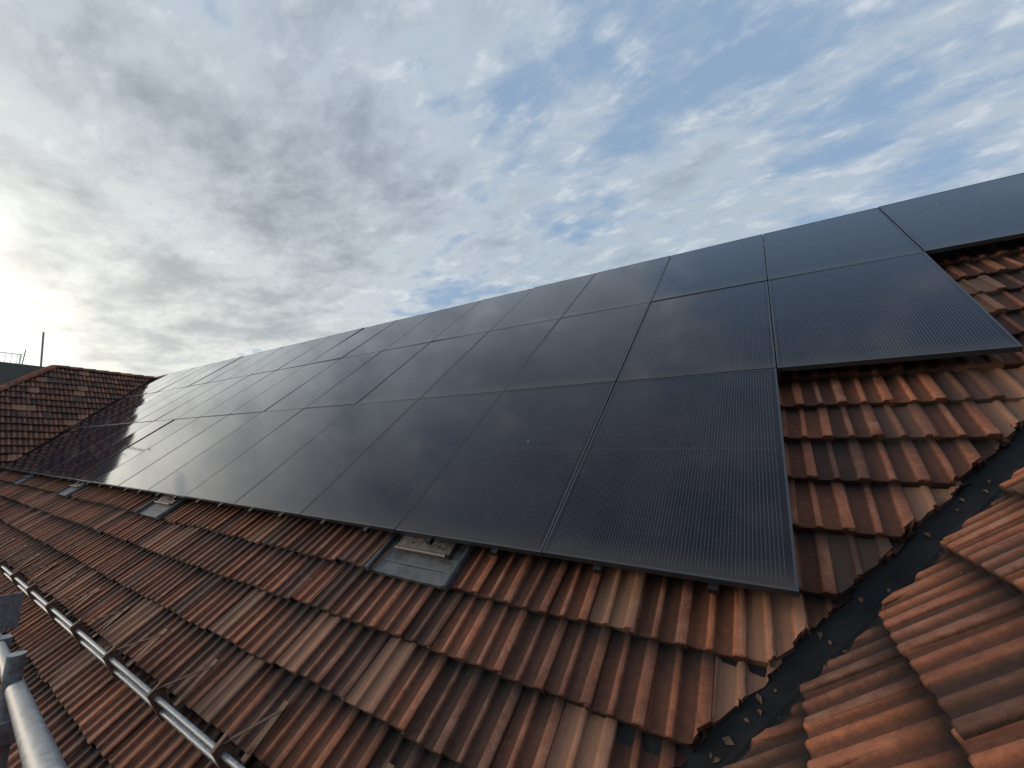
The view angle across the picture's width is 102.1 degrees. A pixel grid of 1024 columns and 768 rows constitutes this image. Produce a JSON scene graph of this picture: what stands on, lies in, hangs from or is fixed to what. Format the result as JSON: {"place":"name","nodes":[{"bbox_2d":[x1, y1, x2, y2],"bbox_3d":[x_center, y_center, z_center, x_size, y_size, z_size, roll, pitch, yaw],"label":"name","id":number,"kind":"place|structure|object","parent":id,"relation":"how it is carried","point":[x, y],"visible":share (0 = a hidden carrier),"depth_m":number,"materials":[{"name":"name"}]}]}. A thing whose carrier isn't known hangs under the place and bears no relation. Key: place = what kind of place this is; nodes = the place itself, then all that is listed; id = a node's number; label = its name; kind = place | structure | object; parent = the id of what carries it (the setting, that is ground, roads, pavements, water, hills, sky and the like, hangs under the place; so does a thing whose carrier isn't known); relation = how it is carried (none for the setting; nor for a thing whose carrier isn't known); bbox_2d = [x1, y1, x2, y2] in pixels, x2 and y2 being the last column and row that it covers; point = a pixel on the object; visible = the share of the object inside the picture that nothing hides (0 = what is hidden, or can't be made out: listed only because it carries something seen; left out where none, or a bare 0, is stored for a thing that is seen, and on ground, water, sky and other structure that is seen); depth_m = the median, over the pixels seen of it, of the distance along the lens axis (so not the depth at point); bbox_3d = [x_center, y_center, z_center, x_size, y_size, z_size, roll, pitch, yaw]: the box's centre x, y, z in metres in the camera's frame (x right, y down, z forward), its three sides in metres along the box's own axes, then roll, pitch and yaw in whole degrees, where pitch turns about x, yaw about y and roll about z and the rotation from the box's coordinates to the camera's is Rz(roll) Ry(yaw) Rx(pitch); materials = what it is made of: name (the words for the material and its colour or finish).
{"place":"outdoors","nodes":[
{"label":"outdoors","id":0,"kind":"place"},
{"bbox_2d":[0,352,21,363],"bbox_3d":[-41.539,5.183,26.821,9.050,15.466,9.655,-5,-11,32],"label":"railing","id":1,"kind":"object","parent":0,"point":[20,357],"depth_m":29.42,"materials":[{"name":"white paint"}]},
{"bbox_2d":[0,0,1023,376],"label":"sky","id":2,"kind":"structure","parent":0,"point":[185,184],"materials":[{"name":"blue"}]},
{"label":"building walls","id":3,"kind":"object","parent":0,"visible":0},
{"bbox_2d":[0,246,973,384],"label":"roof deck","id":4,"kind":"structure","parent":3,"relation":"on","point":[9,371],"depth_m":14.08,"materials":[{"name":"grey"}]},
{"bbox_2d":[21,332,44,365],"bbox_3d":[-19.536,-0.250,16.814,2.129,3.520,0.384,-4,-10,26],"label":"antenna","id":5,"kind":"object","parent":4,"relation":"on","point":[42,347],"visible":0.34,"depth_m":16.48,"materials":[{"name":"grey metal"}]},
{"bbox_2d":[0,367,152,469],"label":"wing tiles","id":6,"kind":"object","parent":4,"relation":"on","point":[39,410],"visible":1,"depth_m":13.82,"materials":[{"name":"brown ceramic"}]},
{"bbox_2d":[0,365,56,390],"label":"hip tiles","id":7,"kind":"object","parent":6,"relation":"on","point":[13,382],"visible":1,"depth_m":14.02,"materials":[{"name":"brown ceramic"}]},
{"bbox_2d":[55,365,154,378],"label":"ridge tiles","id":8,"kind":"object","parent":6,"relation":"on","point":[101,371],"visible":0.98,"depth_m":16.21,"materials":[{"name":"brown ceramic"}]},
{"bbox_2d":[0,377,160,473],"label":"valley","id":9,"kind":"object","parent":4,"relation":"on","point":[68,430],"visible":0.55,"depth_m":14.39,"materials":[{"name":"black metal"}]},
{"bbox_2d":[0,237,1023,767],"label":"roof tiles","id":10,"kind":"object","parent":4,"relation":"on","point":[504,659],"visible":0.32,"depth_m":2.27,"materials":[{"name":"ceramic"}]},
{"bbox_2d":[12,473,37,484],"bbox_3d":[-10.959,2.118,9.365,0.740,0.290,0.366,-5,-11,32],"label":"sheet metal tile","id":11,"kind":"object","parent":10,"relation":"on","point":[22,480],"visible":0.82,"depth_m":9.30,"materials":[{"name":"metal"}]},
{"bbox_2d":[55,481,91,496],"bbox_3d":[-7.629,1.800,7.246,0.740,0.290,0.366,-5,-11,32],"label":"sheet metal tile","id":12,"kind":"object","parent":10,"relation":"on","point":[74,488],"visible":0.83,"depth_m":7.19,"materials":[{"name":"metal"}]},
{"bbox_2d":[134,495,189,519],"bbox_3d":[-4.298,1.483,5.127,0.740,0.290,0.366,-5,-11,32],"label":"sheet metal tile","id":13,"kind":"object","parent":10,"relation":"on","point":[160,507],"visible":0.83,"depth_m":5.07,"materials":[{"name":"metal"}]},
{"bbox_2d":[0,532,394,767],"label":"snow guard","id":14,"kind":"object","parent":10,"relation":"on","point":[221,753],"visible":1,"depth_m":2.52,"materials":[{"name":"metal"}]},
{"bbox_2d":[3,244,775,594],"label":"mounting rails","id":15,"kind":"object","parent":10,"relation":"on","point":[713,588],"visible":0.08,"depth_m":3.01,"materials":[{"name":"black"}]},
{"bbox_2d":[2,173,1023,596],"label":"solar array","id":16,"kind":"object","parent":15,"relation":"on","point":[628,417],"visible":1,"depth_m":3.68,"materials":[{"name":"grey"}]},
{"bbox_2d":[364,532,477,590],"bbox_3d":[-0.598,1.130,2.772,0.740,0.290,0.366,-5,-11,32],"label":"sheet metal tile","id":17,"kind":"object","parent":10,"relation":"on","point":[439,564],"visible":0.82,"depth_m":2.71,"materials":[{"name":"metal"}]},
{"bbox_2d":[618,427,1023,767],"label":"valley","id":18,"kind":"object","parent":4,"relation":"on","point":[841,629],"visible":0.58,"depth_m":1.64,"materials":[{"name":"black metal"}]},
{"bbox_2d":[709,480,990,761],"bbox_3d":[2.557,0.249,1.986,5.210,3.156,0.155,2,-9,-12],"label":"leaf debris","id":19,"kind":"object","parent":18,"relation":"on","point":[727,740],"visible":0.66,"depth_m":1.54,"materials":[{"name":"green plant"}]},
{"bbox_2d":[722,467,1023,767],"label":"wing tiles","id":20,"kind":"object","parent":4,"relation":"on","point":[928,672],"visible":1,"depth_m":1.16,"materials":[{"name":"ceramic"}]},
{"label":"ground","id":21,"kind":"structure","parent":0,"visible":0},
{"bbox_2d":[0,591,67,767],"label":"scaffolding","id":22,"kind":"object","parent":21,"relation":"on","point":[23,726],"visible":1,"depth_m":1.29,"materials":[{"name":"silver metal"}]}
]}

